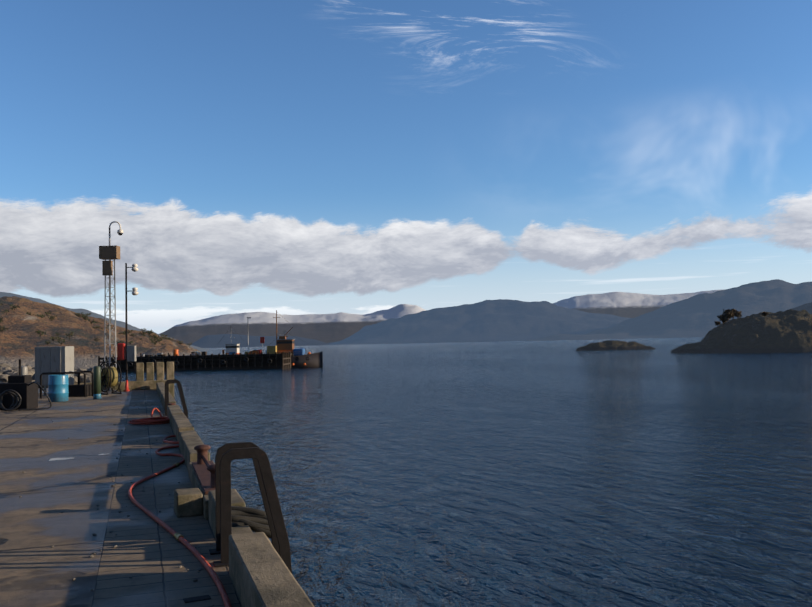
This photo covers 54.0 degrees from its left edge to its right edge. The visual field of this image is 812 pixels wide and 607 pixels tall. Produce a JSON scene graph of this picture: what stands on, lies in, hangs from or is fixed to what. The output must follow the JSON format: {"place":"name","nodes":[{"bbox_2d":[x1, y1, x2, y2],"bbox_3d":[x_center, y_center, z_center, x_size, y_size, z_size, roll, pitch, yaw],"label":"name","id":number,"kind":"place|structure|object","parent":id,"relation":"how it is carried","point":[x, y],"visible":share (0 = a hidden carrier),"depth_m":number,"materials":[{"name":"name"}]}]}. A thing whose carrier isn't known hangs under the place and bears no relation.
{"place":"outdoors","nodes":[
{"label":"outdoors","id":0,"kind":"place"},
{"bbox_2d":[21,366,27,374],"bbox_3d":[-15.858,3.273,33.050,0.300,1.365,0.300,0,-3,-18],"label":"canister","id":1,"kind":"object","parent":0,"point":[24,370],"visible":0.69,"depth_m":32.96,"materials":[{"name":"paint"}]},
{"bbox_2d":[0,296,207,369],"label":"hillside","id":2,"kind":"structure","parent":0,"point":[20,338],"depth_m":261.41,"materials":[{"name":"brown soil"}]},
{"bbox_2d":[0,302,192,345],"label":"bushes","id":3,"kind":"object","parent":2,"relation":"on","point":[85,318],"visible":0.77,"depth_m":293.84,"materials":[{"name":"green plant"}]},
{"bbox_2d":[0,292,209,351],"bbox_3d":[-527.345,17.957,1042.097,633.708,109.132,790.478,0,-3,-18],"label":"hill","id":4,"kind":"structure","parent":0,"point":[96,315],"depth_m":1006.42,"materials":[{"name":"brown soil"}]},
{"bbox_2d":[18,404,213,605],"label":"debris","id":5,"kind":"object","parent":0,"point":[115,546],"depth_m":8.59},
{"bbox_2d":[0,389,240,606],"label":"pier deck","id":6,"kind":"structure","parent":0,"point":[68,461],"depth_m":9.55,"materials":[{"name":"concrete"}]},
{"bbox_2d":[0,359,51,410],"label":"pump set","id":7,"kind":"object","parent":6,"relation":"on","point":[19,392],"visible":1,"depth_m":26.94,"materials":[{"name":"metal"}]},
{"bbox_2d":[35,346,73,394],"bbox_3d":[-15.480,2.972,35.102,1.350,2.150,0.925,-1,-3,1],"label":"steel cabinet","id":8,"kind":"object","parent":6,"relation":"on","point":[55,359],"visible":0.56,"depth_m":34.69,"materials":[{"name":"grey metal"}]},
{"bbox_2d":[48,374,68,401],"bbox_3d":[-13.443,3.276,30.820,0.745,1.030,0.745,0,-3,-18],"label":"blue drum","id":9,"kind":"object","parent":6,"relation":"on","point":[58,388],"visible":0.98,"depth_m":30.52,"materials":[{"name":"plastic"}]},
{"bbox_2d":[40,372,85,398],"bbox_3d":[-14.267,3.387,33.147,1.850,1.074,0.088,-1,-3,-6],"label":"pipe rail","id":10,"kind":"object","parent":6,"relation":"on","point":[47,373],"visible":0.79,"depth_m":33.13,"materials":[{"name":"metal"}]},
{"bbox_2d":[68,370,92,396],"bbox_3d":[-13.804,3.401,33.858,1.097,1.096,0.500,-1,-3,1],"label":"valve skid","id":11,"kind":"object","parent":6,"relation":"on","point":[76,390],"visible":0.79,"depth_m":33.60,"materials":[{"name":"metal"}]},
{"bbox_2d":[93,366,100,398],"bbox_3d":[-12.323,3.151,31.801,0.297,1.325,0.297,0,-3,-18],"label":"gas cylinder","id":12,"kind":"object","parent":6,"relation":"on","point":[96,382],"visible":1,"depth_m":31.69,"materials":[{"name":"paint"}]},
{"bbox_2d":[100,361,121,394],"bbox_3d":[-13.087,3.283,35.203,0.680,1.460,1.371,1,-4,-43],"label":"hose reel","id":13,"kind":"object","parent":6,"relation":"on","point":[110,377],"visible":0.92,"depth_m":34.99,"materials":[{"name":"metal"}]},
{"bbox_2d":[99,221,122,390],"bbox_3d":[-14.129,0.101,38.248,1.111,8.150,0.797,0,-3,-18],"label":"cctv mast","id":14,"kind":"object","parent":6,"relation":"on","point":[109,252],"visible":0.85,"depth_m":38.14,"materials":[{"name":"metal"}]},
{"bbox_2d":[117,263,138,390],"bbox_3d":[-13.182,1.101,37.830,0.992,6.050,0.316,-1,-3,3],"label":"light pole","id":15,"kind":"object","parent":6,"relation":"on","point":[126,352],"visible":1,"depth_m":37.70,"materials":[{"name":"metal"}]},
{"bbox_2d":[128,408,169,424],"bbox_3d":[-6.564,2.983,21.357,1.077,0.391,1.880,-2,-3,22],"label":"coiled hose","id":16,"kind":"object","parent":6,"relation":"on","point":[152,420],"visible":0.85,"depth_m":20.75,"materials":[{"name":"red rubber"}]},
{"bbox_2d":[163,379,187,418],"bbox_3d":[-6.760,4.211,23.407,0.710,3.933,0.620,0,-3,-18],"label":"quay ladder","id":17,"kind":"object","parent":6,"relation":"on","point":[167,383],"visible":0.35,"depth_m":23.29,"materials":[{"name":"metal"}]},
{"bbox_2d":[128,435,231,606],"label":"red hose","id":18,"kind":"object","parent":6,"relation":"on","point":[202,560],"visible":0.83,"depth_m":8.74,"materials":[{"name":"red rubber"}]},
{"bbox_2d":[73,362,313,606],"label":"kerb blocks","id":19,"kind":"structure","parent":6,"relation":"on","point":[260,574],"depth_m":6.80,"materials":[{"name":"concrete"}]},
{"bbox_2d":[192,444,214,494],"bbox_3d":[-2.662,2.186,10.763,0.300,0.316,2.600,0,-3,-18],"label":"twin bollard","id":20,"kind":"object","parent":19,"relation":"on","point":[204,468],"visible":0.67,"depth_m":10.92,"materials":[{"name":"brown metal"}]},
{"bbox_2d":[183,595,210,602],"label":"deck drain plates","id":21,"kind":"object","parent":6,"relation":"on","point":[197,598],"visible":0.93,"depth_m":6.23,"materials":[{"name":"metal"}]},
{"bbox_2d":[232,525,252,533],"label":"ladder gap sill","id":22,"kind":"structure","parent":6,"relation":"on","point":[241,529],"depth_m":7.71,"materials":[{"name":"concrete"}]},
{"bbox_2d":[231,506,287,537],"bbox_3d":[-1.517,2.232,8.049,0.626,0.358,0.389,0,-3,-18],"label":"rope bundle","id":23,"kind":"object","parent":22,"relation":"on","point":[255,520],"visible":0.58,"depth_m":8.02,"materials":[{"name":"beige fabric"}]},
{"bbox_2d":[209,442,291,572],"bbox_3d":[-1.452,3.309,7.493,0.710,3.933,0.620,0,-3,-18],"label":"quay ladder","id":24,"kind":"object","parent":6,"relation":"on","point":[226,454],"visible":0.67,"depth_m":7.39,"materials":[{"name":"metal"}]},
{"bbox_2d":[190,334,331,347],"bbox_3d":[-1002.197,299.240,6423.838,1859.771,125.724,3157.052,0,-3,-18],"label":"ridge","id":25,"kind":"structure","parent":0,"point":[216,341],"depth_m":5409.85,"materials":[{"name":"grey stone"}]},
{"bbox_2d":[160,304,425,343],"bbox_3d":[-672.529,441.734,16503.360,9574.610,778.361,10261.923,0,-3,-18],"label":"snow range","id":26,"kind":"structure","parent":0,"point":[331,328],"depth_m":13592.17,"materials":[{"name":"white snow"}]},
{"bbox_2d":[0,0,811,333],"label":"sky","id":27,"kind":"structure","parent":0,"point":[288,157],"materials":[{"name":"blue"}]},
{"bbox_2d":[38,337,811,606],"bbox_3d":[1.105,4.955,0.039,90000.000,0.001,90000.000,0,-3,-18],"label":"sea water","id":28,"kind":"structure","parent":0,"point":[558,473],"depth_m":30.66,"materials":[{"name":"blue liquid"}]},
{"bbox_2d":[0,363,113,388],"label":"armour rock","id":29,"kind":"object","parent":28,"relation":"in","point":[6,370],"visible":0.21,"depth_m":46.36,"materials":[{"name":"grey stone"}]},
{"bbox_2d":[98,352,296,371],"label":"timber pier","id":30,"kind":"structure","parent":28,"relation":"in","point":[226,361],"depth_m":171.70,"materials":[{"name":"black wood"}]},
{"bbox_2d":[113,317,276,356],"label":"pier fittings","id":31,"kind":"object","parent":30,"relation":"on","point":[272,349],"visible":0.9,"depth_m":173.50,"materials":[{"name":"metal"}]},
{"bbox_2d":[213,326,246,354],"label":"tug boat","id":32,"kind":"object","parent":28,"relation":"on","point":[232,347],"visible":0.17,"depth_m":182.09,"materials":[{"name":"white paint"}]},
{"bbox_2d":[261,310,322,367],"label":"boat","id":33,"kind":"object","parent":28,"relation":"on","point":[299,359],"visible":0.56,"depth_m":174.55,"materials":[{"name":"brown metal"}]},
{"bbox_2d":[576,340,655,350],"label":"island rock","id":34,"kind":"object","parent":28,"relation":"in","point":[610,345],"visible":0.77,"depth_m":325.42,"materials":[{"name":"brown stone"}]},
{"bbox_2d":[671,309,811,353],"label":"headland","id":35,"kind":"structure","parent":28,"relation":"in","point":[788,331],"depth_m":223.43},
{"bbox_2d":[714,309,767,325],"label":"island trees","id":36,"kind":"object","parent":35,"relation":"on","point":[726,315],"visible":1,"depth_m":246.95,"materials":[{"name":"green plant"}]},
{"bbox_2d":[327,299,629,344],"bbox_3d":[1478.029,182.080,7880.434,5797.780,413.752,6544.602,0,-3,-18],"label":"mountain","id":37,"kind":"structure","parent":0,"point":[499,320],"depth_m":5530.70,"materials":[{"name":"stone"}]},
{"bbox_2d":[552,290,720,317],"bbox_3d":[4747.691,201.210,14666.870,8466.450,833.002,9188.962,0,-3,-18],"label":"snow plateau","id":38,"kind":"structure","parent":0,"point":[626,304],"depth_m":12850.54,"materials":[{"name":"white snow"}]},
{"bbox_2d":[528,279,811,340],"bbox_3d":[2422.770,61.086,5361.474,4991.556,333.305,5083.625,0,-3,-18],"label":"mountain","id":39,"kind":"structure","parent":0,"point":[695,315],"depth_m":3712.36,"materials":[{"name":"stone"}]},
{"bbox_2d":[789,302,811,313],"bbox_3d":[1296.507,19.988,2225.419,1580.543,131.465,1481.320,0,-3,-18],"label":"ridge","id":40,"kind":"structure","parent":0,"point":[807,307],"depth_m":1956.68,"materials":[{"name":"grey stone"}]}
]}

